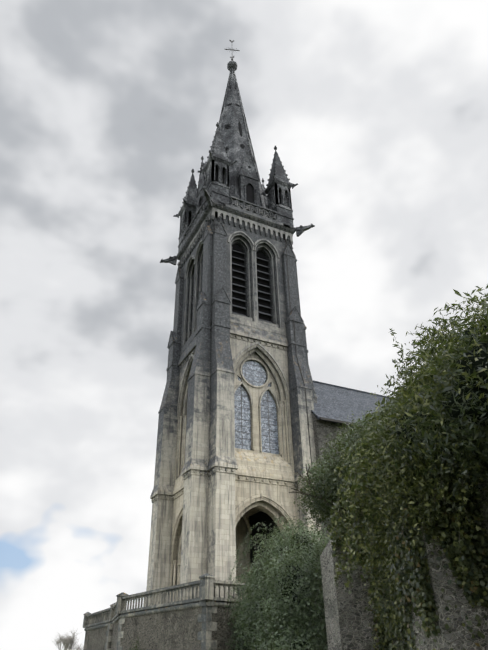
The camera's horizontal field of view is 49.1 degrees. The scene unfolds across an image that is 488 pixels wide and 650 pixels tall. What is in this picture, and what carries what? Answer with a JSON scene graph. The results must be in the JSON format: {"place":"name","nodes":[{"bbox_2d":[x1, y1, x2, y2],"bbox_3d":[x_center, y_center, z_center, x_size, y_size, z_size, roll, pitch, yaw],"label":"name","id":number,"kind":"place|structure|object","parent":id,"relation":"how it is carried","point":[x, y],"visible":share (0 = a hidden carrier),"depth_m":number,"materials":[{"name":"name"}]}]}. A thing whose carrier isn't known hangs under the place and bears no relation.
{"place":"outdoors","nodes":[
{"label":"outdoors","id":0,"kind":"place"},
{"bbox_2d":[124,636,141,649],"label":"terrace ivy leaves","id":1,"kind":"object","parent":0,"point":[135,645],"visible":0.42,"depth_m":30.41,"materials":[{"name":"green plant"}]},
{"bbox_2d":[83,607,245,649],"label":"terrace retaining wall","id":2,"kind":"structure","parent":0,"point":[176,630],"depth_m":28.60,"materials":[{"name":"grey stone"}]},
{"bbox_2d":[0,0,487,649],"label":"sky","id":3,"kind":"structure","parent":0,"point":[376,110],"materials":[{"name":"white"}]},
{"bbox_2d":[311,380,398,423],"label":"roof","id":4,"kind":"structure","parent":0,"point":[335,402],"depth_m":45.46,"materials":[{"name":"grey stone"}]},
{"label":"ground","id":5,"kind":"structure","parent":0,"visible":0},
{"bbox_2d":[52,631,84,649],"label":"bare tree","id":6,"kind":"object","parent":5,"relation":"on","point":[69,642],"visible":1,"depth_m":33.93,"materials":[{"name":"grey plant"}]},
{"bbox_2d":[83,573,248,649],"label":"terrace balustrade","id":7,"kind":"object","parent":5,"relation":"on","point":[206,601],"visible":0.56,"depth_m":28.90,"materials":[{"name":"beige stone"}]},
{"bbox_2d":[169,196,298,601],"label":"church tower","id":8,"kind":"structure","parent":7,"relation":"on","point":[264,481],"depth_m":42.59,"materials":[{"name":"stone"}]},
{"bbox_2d":[145,214,322,606],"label":"buttresses","id":9,"kind":"structure","parent":8,"relation":"attached to","point":[208,473],"depth_m":38.44,"materials":[{"name":"stone"}]},
{"bbox_2d":[173,122,297,251],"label":"pinnacles","id":10,"kind":"object","parent":8,"relation":"on","point":[220,188],"visible":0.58,"depth_m":52.80,"materials":[{"name":"stone"}]},
{"bbox_2d":[188,151,281,226],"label":"pinnacle openings","id":11,"kind":"object","parent":10,"relation":"on","point":[216,179],"visible":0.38,"depth_m":53.31,"materials":[{"name":"black"}]},
{"bbox_2d":[160,186,314,264],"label":"gargoyles","id":12,"kind":"object","parent":8,"relation":"on","point":[301,229],"visible":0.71,"depth_m":50.54,"materials":[{"name":"stone"}]},
{"bbox_2d":[218,61,267,216],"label":"stone spire","id":13,"kind":"structure","parent":8,"relation":"on","point":[232,115],"depth_m":58.90,"materials":[{"name":"grey stone"}]},
{"bbox_2d":[196,143,267,214],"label":"spire lucarnes","id":14,"kind":"object","parent":13,"relation":"attached to","point":[247,176],"visible":0.4,"depth_m":53.24,"materials":[{"name":"stone"}]},
{"bbox_2d":[200,166,253,206],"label":"lucarne shadows","id":15,"kind":"object","parent":14,"relation":"attached to","point":[249,194],"visible":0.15,"depth_m":51.95,"materials":[{"name":"black"}]},
{"bbox_2d":[225,40,239,60],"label":"cross","id":16,"kind":"object","parent":13,"relation":"attached to","point":[232,49],"visible":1,"depth_m":70.22,"materials":[{"name":"grey metal"}]},
{"bbox_2d":[219,85,254,161],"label":"spire openings","id":17,"kind":"object","parent":13,"relation":"attached to","point":[239,127],"visible":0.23,"depth_m":59.44,"materials":[{"name":"black"}]},
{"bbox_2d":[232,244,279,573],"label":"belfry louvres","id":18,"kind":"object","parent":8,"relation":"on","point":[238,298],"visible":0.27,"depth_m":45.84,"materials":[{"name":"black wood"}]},
{"bbox_2d":[234,361,278,453],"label":"tower window glass","id":19,"kind":"object","parent":8,"relation":"attached to","point":[254,372],"visible":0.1,"depth_m":40.02,"materials":[{"name":"glass"}]},
{"bbox_2d":[312,413,358,542],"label":"nave walls","id":20,"kind":"structure","parent":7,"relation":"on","point":[323,429],"depth_m":39.12,"materials":[{"name":"grey stone"}]},
{"bbox_2d":[285,236,362,538],"bbox_3d":[24.542,9.168,49.709,44.960,31.800,1.820,14,-35,-23],"label":"lightning conductor and pipes","id":21,"kind":"object","parent":20,"relation":"on","point":[331,420],"visible":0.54,"depth_m":39.72,"materials":[{"name":"grey metal"}]},
{"bbox_2d":[223,515,332,649],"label":"weeping shrub leaves","id":22,"kind":"object","parent":5,"relation":"on","point":[261,636],"visible":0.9,"depth_m":20.12,"materials":[{"name":"green plant"}]},
{"bbox_2d":[226,301,485,642],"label":"shrub branches","id":23,"kind":"object","parent":5,"relation":"on","point":[301,492],"visible":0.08,"depth_m":15.23,"materials":[{"name":"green plant"}]},
{"bbox_2d":[327,431,482,606],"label":"trailing ivy leaves","id":24,"kind":"object","parent":23,"relation":"on","point":[356,529],"visible":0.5,"depth_m":13.06,"materials":[{"name":"green plant"}]},
{"bbox_2d":[334,398,487,647],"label":"hanging leaf sprays","id":25,"kind":"object","parent":23,"relation":"attached to","point":[395,488],"visible":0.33,"depth_m":12.57,"materials":[{"name":"green plant"}]},
{"bbox_2d":[344,294,486,474],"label":"arching shoot leaves","id":26,"kind":"object","parent":23,"relation":"attached to","point":[425,337],"visible":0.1,"depth_m":13.76,"materials":[{"name":"green plant"}]},
{"bbox_2d":[288,474,487,649],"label":"retaining wall piers","id":27,"kind":"structure","parent":5,"relation":"on","point":[349,619],"depth_m":12.69,"materials":[{"name":"stone"}]},
{"bbox_2d":[293,390,405,537],"bbox_3d":[4.296,5.452,19.548,4.331,4.267,7.129,14,-35,-23],"label":"bush","id":28,"kind":"object","parent":27,"relation":"on","point":[324,470],"visible":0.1,"depth_m":19.17,"materials":[{"name":"green plant"}]},
{"bbox_2d":[237,325,487,649],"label":"inner foliage","id":29,"kind":"object","parent":27,"relation":"on","point":[475,389],"visible":0.12,"depth_m":11.12,"materials":[{"name":"green plant"}]},
{"bbox_2d":[336,284,487,534],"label":"tree leaves","id":30,"kind":"object","parent":27,"relation":"on","point":[428,385],"visible":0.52,"depth_m":11.79,"materials":[{"name":"green plant"}]},
{"bbox_2d":[316,461,487,649],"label":"wall ivy leaves","id":31,"kind":"object","parent":5,"relation":"on","point":[473,578],"visible":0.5,"depth_m":12.36,"materials":[{"name":"green plant"}]},
{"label":"retained earth bank","id":32,"kind":"object","parent":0,"visible":0},
{"bbox_2d":[225,515,314,623],"bbox_3d":[0.626,12.600,25.195,2.916,5.079,11.543,6,-33,-11],"label":"bush","id":33,"kind":"object","parent":32,"relation":"on","point":[258,557],"visible":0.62,"depth_m":23.46,"materials":[{"name":"green plant"}]}
]}

